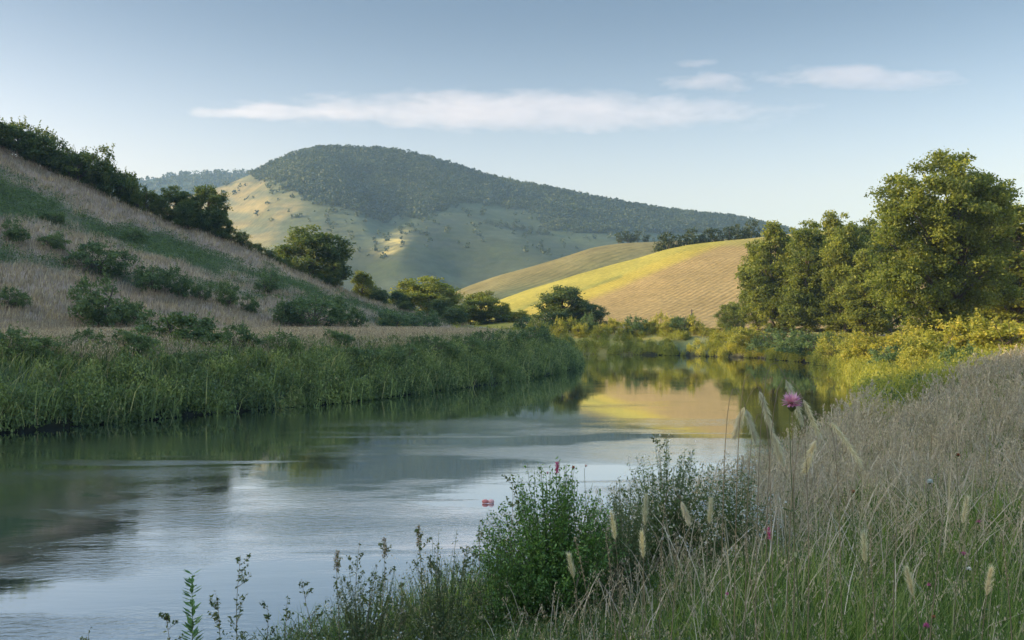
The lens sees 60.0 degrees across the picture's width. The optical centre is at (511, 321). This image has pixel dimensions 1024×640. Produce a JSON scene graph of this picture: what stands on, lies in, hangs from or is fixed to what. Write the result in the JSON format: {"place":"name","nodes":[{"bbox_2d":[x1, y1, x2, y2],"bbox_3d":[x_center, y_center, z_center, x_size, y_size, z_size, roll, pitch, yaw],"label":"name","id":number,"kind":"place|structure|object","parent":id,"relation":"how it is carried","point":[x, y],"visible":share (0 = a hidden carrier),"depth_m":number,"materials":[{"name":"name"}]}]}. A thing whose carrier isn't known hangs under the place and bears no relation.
{"place":"outdoors","nodes":[
{"label":"outdoors","id":0,"kind":"place"},
{"bbox_2d":[139,173,245,194],"bbox_3d":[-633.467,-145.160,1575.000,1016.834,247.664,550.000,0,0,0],"label":"distant ridge","id":1,"kind":"structure","parent":0,"point":[186,182],"depth_m":1582.67,"materials":[{"name":"green plant"}]},
{"bbox_2d":[113,168,255,207],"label":"ridge wood","id":2,"kind":"object","parent":1,"relation":"on","point":[157,181],"visible":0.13,"depth_m":1582.68,"materials":[{"name":"green plant"}]},
{"bbox_2d":[0,145,532,365],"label":"hillside","id":3,"kind":"structure","parent":0,"point":[36,260],"depth_m":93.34,"materials":[{"name":"beige plant"}]},
{"bbox_2d":[0,214,32,242],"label":"slope shrub","id":4,"kind":"object","parent":3,"relation":"on","point":[15,233],"visible":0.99,"depth_m":81.35,"materials":[{"name":"green plant"}]},
{"bbox_2d":[0,284,33,308],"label":"slope shrub","id":5,"kind":"object","parent":3,"relation":"on","point":[5,296],"visible":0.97,"depth_m":69.89,"materials":[{"name":"green plant"}]},
{"bbox_2d":[0,119,37,153],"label":"hedge tree","id":6,"kind":"object","parent":3,"relation":"on","point":[4,126],"visible":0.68,"depth_m":98.72,"materials":[{"name":"green plant"}]},
{"bbox_2d":[5,115,48,159],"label":"hedge tree","id":7,"kind":"object","parent":3,"relation":"on","point":[18,144],"visible":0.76,"depth_m":99.72,"materials":[{"name":"green plant"}]},
{"bbox_2d":[16,120,69,167],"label":"hedge tree","id":8,"kind":"object","parent":3,"relation":"on","point":[46,136],"visible":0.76,"depth_m":100.31,"materials":[{"name":"green plant"}]},
{"bbox_2d":[35,231,72,249],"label":"slope shrub","id":9,"kind":"object","parent":3,"relation":"on","point":[56,241],"visible":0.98,"depth_m":83.22,"materials":[{"name":"green plant"}]},
{"bbox_2d":[46,144,88,180],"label":"hedge tree","id":10,"kind":"object","parent":3,"relation":"on","point":[68,167],"visible":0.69,"depth_m":101.39,"materials":[{"name":"green plant"}]},
{"bbox_2d":[53,143,119,184],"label":"hedge tree","id":11,"kind":"object","parent":3,"relation":"on","point":[94,167],"visible":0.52,"depth_m":102.08,"materials":[{"name":"green plant"}]},
{"bbox_2d":[58,267,131,327],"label":"slope shrub","id":12,"kind":"object","parent":3,"relation":"on","point":[88,310],"visible":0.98,"depth_m":71.69,"materials":[{"name":"green plant"}]},
{"bbox_2d":[61,235,143,274],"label":"slope shrub","id":13,"kind":"object","parent":3,"relation":"on","point":[108,260],"visible":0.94,"depth_m":83.13,"materials":[{"name":"green plant"}]},
{"bbox_2d":[91,161,141,198],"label":"hedge tree","id":14,"kind":"object","parent":3,"relation":"on","point":[106,183],"visible":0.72,"depth_m":102.47,"materials":[{"name":"green plant"}]},
{"bbox_2d":[117,297,146,326],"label":"slope shrub","id":15,"kind":"object","parent":3,"relation":"on","point":[132,312],"visible":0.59,"depth_m":73.89,"materials":[{"name":"green plant"}]},
{"bbox_2d":[122,177,147,207],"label":"hedge tree","id":16,"kind":"object","parent":3,"relation":"on","point":[136,193],"visible":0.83,"depth_m":104.36,"materials":[{"name":"green plant"}]},
{"bbox_2d":[126,188,163,212],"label":"hedge tree","id":17,"kind":"object","parent":3,"relation":"on","point":[154,204],"visible":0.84,"depth_m":104.91,"materials":[{"name":"green plant"}]},
{"bbox_2d":[133,262,173,291],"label":"slope shrub","id":18,"kind":"object","parent":3,"relation":"on","point":[158,279],"visible":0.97,"depth_m":83.16,"materials":[{"name":"green plant"}]},
{"bbox_2d":[152,185,196,221],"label":"crest tree","id":19,"kind":"object","parent":3,"relation":"on","point":[166,198],"visible":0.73,"depth_m":105.47,"materials":[{"name":"green plant"}]},
{"bbox_2d":[164,263,195,296],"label":"slope shrub","id":20,"kind":"object","parent":3,"relation":"on","point":[177,286],"visible":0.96,"depth_m":84.49,"materials":[{"name":"green plant"}]},
{"bbox_2d":[171,198,204,229],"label":"crest tree","id":21,"kind":"object","parent":3,"relation":"on","point":[186,214],"visible":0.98,"depth_m":104.84,"materials":[{"name":"green plant"}]},
{"bbox_2d":[189,184,232,233],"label":"crest tree","id":22,"kind":"object","parent":3,"relation":"on","point":[212,199],"visible":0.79,"depth_m":107.14,"materials":[{"name":"green plant"}]},
{"bbox_2d":[208,211,233,239],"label":"crest tree","id":23,"kind":"object","parent":3,"relation":"on","point":[224,220],"visible":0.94,"depth_m":106.65,"materials":[{"name":"green plant"}]},
{"bbox_2d":[212,276,239,307],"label":"slope shrub","id":24,"kind":"object","parent":3,"relation":"on","point":[232,295],"visible":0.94,"depth_m":87.43,"materials":[{"name":"green plant"}]},
{"bbox_2d":[0,164,457,326],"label":"hillside scrub","id":25,"kind":"object","parent":3,"relation":"on","point":[215,259],"visible":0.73,"depth_m":95.01,"materials":[{"name":"green plant"}]},
{"bbox_2d":[252,268,280,292],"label":"slope shrub","id":26,"kind":"object","parent":3,"relation":"on","point":[271,284],"visible":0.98,"depth_m":96.76,"materials":[{"name":"green plant"}]},
{"bbox_2d":[268,224,355,281],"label":"round tree","id":27,"kind":"object","parent":3,"relation":"on","point":[312,258],"visible":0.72,"depth_m":116.00,"materials":[{"name":"green plant"}]},
{"bbox_2d":[276,292,349,327],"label":"slope shrub","id":28,"kind":"object","parent":3,"relation":"on","point":[303,306],"visible":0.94,"depth_m":88.14,"materials":[{"name":"green plant"}]},
{"bbox_2d":[319,256,347,287],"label":"round tree","id":29,"kind":"object","parent":3,"relation":"on","point":[335,275],"visible":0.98,"depth_m":115.06,"materials":[{"name":"green plant"}]},
{"bbox_2d":[350,270,378,299],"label":"round tree","id":30,"kind":"object","parent":3,"relation":"on","point":[361,280],"visible":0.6,"depth_m":123.22,"materials":[{"name":"green plant"}]},
{"bbox_2d":[376,308,410,326],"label":"slope shrub","id":31,"kind":"object","parent":3,"relation":"on","point":[388,318],"visible":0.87,"depth_m":108.11,"materials":[{"name":"green plant"}]},
{"bbox_2d":[403,305,440,329],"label":"slope shrub","id":32,"kind":"object","parent":3,"relation":"on","point":[430,318],"visible":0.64,"depth_m":113.42,"materials":[{"name":"green plant"}]},
{"bbox_2d":[387,275,471,323],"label":"round tree","id":33,"kind":"object","parent":3,"relation":"on","point":[425,294],"visible":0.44,"depth_m":129.29,"materials":[{"name":"green plant"}]},
{"bbox_2d":[427,294,453,317],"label":"round tree","id":34,"kind":"object","parent":3,"relation":"on","point":[437,304],"visible":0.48,"depth_m":125.08,"materials":[{"name":"green plant"}]},
{"bbox_2d":[439,306,469,323],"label":"round tree","id":35,"kind":"object","parent":3,"relation":"on","point":[454,314],"visible":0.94,"depth_m":120.91,"materials":[{"name":"green plant"}]},
{"bbox_2d":[0,354,860,639],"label":"river","id":36,"kind":"structure","parent":0,"point":[111,531],"depth_m":22.50,"materials":[{"name":"liquid"}]},
{"bbox_2d":[140,149,786,309],"bbox_3d":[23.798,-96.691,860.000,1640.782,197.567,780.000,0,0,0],"label":"distant hill","id":37,"kind":"structure","parent":0,"point":[449,259],"depth_m":744.82,"materials":[{"name":"green plant"}]},
{"bbox_2d":[216,144,800,260],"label":"wood","id":38,"kind":"object","parent":37,"relation":"on","point":[352,183],"visible":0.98,"depth_m":911.32,"materials":[{"name":"green plant"}]},
{"bbox_2d":[0,325,1013,639],"bbox_3d":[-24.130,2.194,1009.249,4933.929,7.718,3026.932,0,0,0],"label":"ground","id":39,"kind":"structure","parent":0,"point":[572,335],"depth_m":96.83,"materials":[{"name":"soil"}]},
{"bbox_2d":[0,321,68,360],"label":"bank bush","id":40,"kind":"object","parent":39,"relation":"on","point":[34,343],"visible":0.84,"depth_m":36.91,"materials":[{"name":"green plant"}]},
{"bbox_2d":[62,324,110,348],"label":"bank bush","id":41,"kind":"object","parent":39,"relation":"on","point":[87,332],"visible":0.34,"depth_m":40.09,"materials":[{"name":"green plant"}]},
{"bbox_2d":[103,326,164,355],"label":"bank bush","id":42,"kind":"object","parent":39,"relation":"on","point":[132,338],"visible":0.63,"depth_m":40.42,"materials":[{"name":"green plant"}]},
{"bbox_2d":[132,307,220,343],"bbox_3d":[-17.444,0.422,45.995,4.890,2.472,3.886,0,0,10],"label":"bank bush","id":43,"kind":"object","parent":39,"relation":"on","point":[190,322],"visible":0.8,"depth_m":45.26,"materials":[{"name":"green plant"}]},
{"bbox_2d":[180,569,203,639],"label":"tall weed","id":44,"kind":"object","parent":39,"relation":"on","point":[191,622],"visible":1,"depth_m":7.00,"materials":[{"name":"green plant"}]},
{"bbox_2d":[192,317,265,351],"bbox_3d":[-14.271,0.848,44.883,3.116,2.184,2.759,0,0,1],"label":"bank bush","id":45,"kind":"object","parent":39,"relation":"on","point":[241,330],"visible":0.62,"depth_m":44.68,"materials":[{"name":"green plant"}]},
{"bbox_2d":[227,553,252,639],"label":"tall weed","id":46,"kind":"object","parent":39,"relation":"on","point":[243,580],"visible":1,"depth_m":7.38,"materials":[{"name":"green plant"}]},
{"bbox_2d":[262,327,306,353],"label":"bank bush","id":47,"kind":"object","parent":39,"relation":"on","point":[292,342],"visible":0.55,"depth_m":45.65,"materials":[{"name":"green plant"}]},
{"bbox_2d":[0,323,589,432],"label":"bank vegetation","id":48,"kind":"object","parent":39,"relation":"on","point":[128,408],"visible":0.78,"depth_m":41.16,"materials":[{"name":"green plant"}]},
{"bbox_2d":[293,579,325,639],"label":"tall weed","id":49,"kind":"object","parent":39,"relation":"on","point":[317,615],"visible":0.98,"depth_m":7.60,"materials":[{"name":"green plant"}]},
{"bbox_2d":[319,327,358,347],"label":"slope shrub","id":50,"kind":"object","parent":39,"relation":"on","point":[346,337],"visible":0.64,"depth_m":50.57,"materials":[{"name":"green plant"}]},
{"bbox_2d":[323,344,370,362],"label":"bank bush","id":51,"kind":"object","parent":39,"relation":"on","point":[355,350],"visible":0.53,"depth_m":47.61,"materials":[{"name":"green plant"}]},
{"bbox_2d":[338,302,369,326],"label":"slope shrub","id":52,"kind":"object","parent":39,"relation":"on","point":[354,311],"visible":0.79,"depth_m":91.71,"materials":[{"name":"green plant"}]},
{"bbox_2d":[343,566,386,639],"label":"tall weed","id":53,"kind":"object","parent":39,"relation":"on","point":[362,629],"visible":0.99,"depth_m":7.68,"materials":[{"name":"green plant"}]},
{"bbox_2d":[299,561,432,639],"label":"flowering bush","id":54,"kind":"object","parent":39,"relation":"on","point":[375,619],"visible":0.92,"depth_m":7.89,"materials":[{"name":"green plant"}]},
{"bbox_2d":[417,332,461,357],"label":"bank bush","id":55,"kind":"object","parent":39,"relation":"on","point":[426,342],"visible":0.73,"depth_m":55.66,"materials":[{"name":"green plant"}]},
{"bbox_2d":[391,532,495,639],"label":"bush","id":56,"kind":"object","parent":39,"relation":"on","point":[441,617],"visible":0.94,"depth_m":7.97,"materials":[{"name":"green plant"}]},
{"bbox_2d":[461,290,510,328],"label":"round tree","id":57,"kind":"object","parent":39,"relation":"on","point":[477,302],"visible":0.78,"depth_m":138.40,"materials":[{"name":"green plant"}]},
{"bbox_2d":[455,526,541,639],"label":"leafy bush","id":58,"kind":"object","parent":39,"relation":"on","point":[501,593],"visible":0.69,"depth_m":8.35,"materials":[{"name":"green plant"}]},
{"bbox_2d":[518,321,551,344],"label":"bank bush","id":59,"kind":"object","parent":39,"relation":"on","point":[544,333],"visible":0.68,"depth_m":74.69,"materials":[{"name":"green plant"}]},
{"bbox_2d":[467,457,638,627],"bbox_3d":[0.414,2.235,8.887,1.735,1.773,1.696,0,0,0],"label":"leafy bush","id":60,"kind":"object","parent":39,"relation":"on","point":[538,541],"visible":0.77,"depth_m":8.73,"materials":[{"name":"green plant"}]},
{"bbox_2d":[528,285,593,325],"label":"round tree","id":61,"kind":"object","parent":39,"relation":"on","point":[557,298],"visible":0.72,"depth_m":125.11,"materials":[{"name":"green plant"}]},
{"bbox_2d":[563,299,609,328],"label":"round tree","id":62,"kind":"object","parent":39,"relation":"on","point":[599,315],"visible":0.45,"depth_m":125.81,"materials":[{"name":"green plant"}]},
{"bbox_2d":[216,372,1023,639],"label":"meadow herbs","id":63,"kind":"object","parent":39,"relation":"on","point":[537,634],"visible":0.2,"depth_m":7.83,"materials":[{"name":"green plant"}]},
{"bbox_2d":[585,480,668,610],"bbox_3d":[1.180,2.332,9.197,0.946,1.408,0.871,0,0,0],"label":"bush","id":64,"kind":"object","parent":39,"relation":"on","point":[636,545],"visible":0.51,"depth_m":9.10,"materials":[{"name":"green plant"}]},
{"bbox_2d":[244,361,1023,639],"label":"green grass","id":65,"kind":"structure","parent":39,"relation":"on","point":[903,620],"depth_m":7.52,"materials":[{"name":"green plant"}]},
{"bbox_2d":[622,312,648,335],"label":"bank shrub","id":66,"kind":"object","parent":39,"relation":"on","point":[636,325],"visible":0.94,"depth_m":111.77,"materials":[{"name":"green plant"}]},
{"bbox_2d":[589,433,743,581],"bbox_3d":[1.846,2.238,10.432,1.886,1.881,1.936,0,0,0],"label":"flowering bush","id":67,"kind":"object","parent":39,"relation":"on","point":[658,496],"visible":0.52,"depth_m":10.19,"materials":[{"name":"green plant"}]},
{"bbox_2d":[358,342,1023,639],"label":"dry grass","id":68,"kind":"structure","parent":39,"relation":"on","point":[826,472],"depth_m":11.97,"materials":[{"name":"plant"}]},
{"bbox_2d":[376,312,1019,402],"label":"sunlit undergrowth","id":69,"kind":"object","parent":39,"relation":"on","point":[860,367],"visible":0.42,"depth_m":100.61,"materials":[{"name":"green plant"}]},
{"bbox_2d":[713,301,745,330],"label":"round tree","id":70,"kind":"object","parent":39,"relation":"on","point":[729,317],"visible":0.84,"depth_m":123.00,"materials":[{"name":"green plant"}]},
{"bbox_2d":[685,459,787,583],"bbox_3d":[2.411,2.199,9.581,1.074,1.436,1.138,0,0,-28],"label":"flowering bush","id":71,"kind":"object","parent":39,"relation":"on","point":[732,501],"visible":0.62,"depth_m":9.57,"materials":[{"name":"green plant"}]},
{"bbox_2d":[720,389,759,639],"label":"plumed grass","id":72,"kind":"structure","parent":39,"relation":"on","point":[751,426],"depth_m":5.40,"materials":[{"name":"beige plant"}]},
{"bbox_2d":[726,323,768,345],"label":"bank shrub","id":73,"kind":"object","parent":39,"relation":"on","point":[741,334],"visible":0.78,"depth_m":99.86,"materials":[{"name":"green plant"}]},
{"bbox_2d":[733,238,768,330],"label":"riverside tree","id":74,"kind":"object","parent":39,"relation":"on","point":[745,317],"visible":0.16,"depth_m":111.62,"materials":[{"name":"green plant"}]},
{"bbox_2d":[731,388,773,639],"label":"plumed grass","id":75,"kind":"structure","parent":39,"relation":"on","point":[736,428],"depth_m":5.60,"materials":[{"name":"plant"}]},
{"bbox_2d":[734,374,775,639],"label":"plumed grass","id":76,"kind":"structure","parent":39,"relation":"on","point":[766,410],"depth_m":5.20,"materials":[{"name":"beige plant"}]},
{"bbox_2d":[744,414,786,639],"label":"plumed grass","id":77,"kind":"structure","parent":39,"relation":"on","point":[777,449],"depth_m":5.40,"materials":[{"name":"plant"}]},
{"bbox_2d":[745,323,787,353],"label":"bank shrub","id":78,"kind":"object","parent":39,"relation":"on","point":[764,340],"visible":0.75,"depth_m":96.85,"materials":[{"name":"green plant"}]},
{"bbox_2d":[734,219,805,340],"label":"riverside tree","id":79,"kind":"object","parent":39,"relation":"on","point":[763,295],"visible":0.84,"depth_m":101.04,"materials":[{"name":"green plant"}]},
{"bbox_2d":[755,363,803,630],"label":"plumed grass","id":80,"kind":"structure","parent":39,"relation":"on","point":[790,391],"depth_m":5.00,"materials":[{"name":"beige plant"}]},
{"bbox_2d":[781,391,803,639],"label":"wildflower","id":81,"kind":"object","parent":39,"relation":"on","point":[791,399],"visible":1,"depth_m":4.60,"materials":[{"name":"green plant"}]},
{"bbox_2d":[764,378,821,639],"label":"plumed grass","id":82,"kind":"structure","parent":39,"relation":"on","point":[811,417],"depth_m":5.00,"materials":[{"name":"plant"}]},
{"bbox_2d":[770,326,816,353],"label":"bank shrub","id":83,"kind":"object","parent":39,"relation":"on","point":[781,346],"visible":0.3,"depth_m":91.23,"materials":[{"name":"green plant"}]},
{"bbox_2d":[770,218,833,333],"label":"riverside tree","id":84,"kind":"object","parent":39,"relation":"on","point":[802,289],"visible":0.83,"depth_m":96.93,"materials":[{"name":"green plant"}]},
{"bbox_2d":[785,328,845,355],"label":"bank shrub","id":85,"kind":"object","parent":39,"relation":"on","point":[796,346],"visible":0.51,"depth_m":86.69,"materials":[{"name":"green plant"}]},
{"bbox_2d":[800,426,841,639],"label":"plumed grass","id":86,"kind":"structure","parent":39,"relation":"on","point":[811,450],"depth_m":5.40,"materials":[{"name":"plant"}]},
{"bbox_2d":[804,208,843,331],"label":"riverside tree","id":87,"kind":"object","parent":39,"relation":"on","point":[831,221],"visible":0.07,"depth_m":103.11,"materials":[{"name":"green plant"}]},
{"bbox_2d":[785,414,863,639],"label":"plumed grass","id":88,"kind":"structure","parent":39,"relation":"on","point":[847,443],"depth_m":5.20,"materials":[{"name":"plant"}]},
{"bbox_2d":[813,330,851,360],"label":"bank shrub","id":89,"kind":"object","parent":39,"relation":"on","point":[828,345],"visible":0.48,"depth_m":80.04,"materials":[{"name":"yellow plant"}]},
{"bbox_2d":[808,212,875,334],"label":"riverside tree","id":90,"kind":"object","parent":39,"relation":"on","point":[844,244],"visible":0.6,"depth_m":93.09,"materials":[{"name":"green plant"}]},
{"bbox_2d":[831,249,896,337],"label":"riverside tree","id":91,"kind":"object","parent":39,"relation":"on","point":[859,307],"visible":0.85,"depth_m":85.31,"materials":[{"name":"green plant"}]},
{"bbox_2d":[847,329,910,356],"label":"bank shrub","id":92,"kind":"object","parent":39,"relation":"on","point":[860,347],"visible":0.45,"depth_m":69.83,"materials":[{"name":"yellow plant"}]},
{"bbox_2d":[867,340,904,365],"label":"bank shrub","id":93,"kind":"object","parent":39,"relation":"on","point":[889,355],"visible":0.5,"depth_m":60.96,"materials":[{"name":"green plant"}]},
{"bbox_2d":[863,232,916,334],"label":"riverside tree","id":94,"kind":"object","parent":39,"relation":"on","point":[877,247],"visible":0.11,"depth_m":98.52,"materials":[{"name":"green plant"}]},
{"bbox_2d":[879,319,928,352],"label":"bank shrub","id":95,"kind":"object","parent":39,"relation":"on","point":[886,341],"visible":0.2,"depth_m":65.95,"materials":[{"name":"yellow plant"}]},
{"bbox_2d":[896,332,960,362],"bbox_3d":[27.278,1.962,58.116,4.048,2.575,5.094,0,0,23],"label":"bank shrub","id":96,"kind":"object","parent":39,"relation":"on","point":[922,346],"visible":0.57,"depth_m":57.05,"materials":[{"name":"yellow plant"}]},
{"bbox_2d":[841,340,1023,421],"bbox_3d":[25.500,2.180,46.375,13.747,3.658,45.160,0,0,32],"label":"green bank herbs","id":97,"kind":"object","parent":39,"relation":"on","point":[912,380],"visible":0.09,"depth_m":34.95,"materials":[{"name":"green plant"}]},
{"bbox_2d":[854,148,1023,338],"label":"tallest tree","id":98,"kind":"object","parent":39,"relation":"on","point":[950,260],"visible":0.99,"depth_m":67.80,"materials":[{"name":"green plant"}]},
{"bbox_2d":[889,312,991,351],"bbox_3d":[29.409,1.116,60.116,5.315,3.560,6.004,0,0,-21],"label":"bank shrub","id":99,"kind":"object","parent":39,"relation":"on","point":[933,334],"visible":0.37,"depth_m":59.85,"materials":[{"name":"yellow plant"}]},
{"bbox_2d":[930,339,978,367],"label":"bank shrub","id":100,"kind":"object","parent":39,"relation":"on","point":[951,351],"visible":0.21,"depth_m":46.14,"materials":[{"name":"green plant"}]},
{"bbox_2d":[944,308,1023,352],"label":"bank shrub","id":101,"kind":"object","parent":39,"relation":"on","point":[981,320],"visible":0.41,"depth_m":57.13,"materials":[{"name":"yellow plant"}]},
{"bbox_2d":[961,319,1023,351],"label":"bank shrub","id":102,"kind":"object","parent":39,"relation":"on","point":[984,334],"visible":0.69,"depth_m":55.81,"materials":[{"name":"yellow plant"}]},
{"bbox_2d":[973,201,1023,336],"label":"riverside tree","id":103,"kind":"object","parent":39,"relation":"on","point":[1012,311],"visible":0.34,"depth_m":77.04,"materials":[{"name":"green plant"}]},
{"bbox_2d":[0,0,1023,229],"label":"sky","id":104,"kind":"structure","parent":0,"point":[789,112],"materials":[{"name":"blue"}]},
{"bbox_2d":[419,239,730,309],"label":"pasture","id":105,"kind":"structure","parent":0,"point":[502,286],"depth_m":297.18,"materials":[{"name":"plant"}]},
{"bbox_2d":[473,227,1023,327],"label":"field","id":106,"kind":"structure","parent":0,"point":[700,281],"depth_m":160.55,"materials":[{"name":"yellow plant"}]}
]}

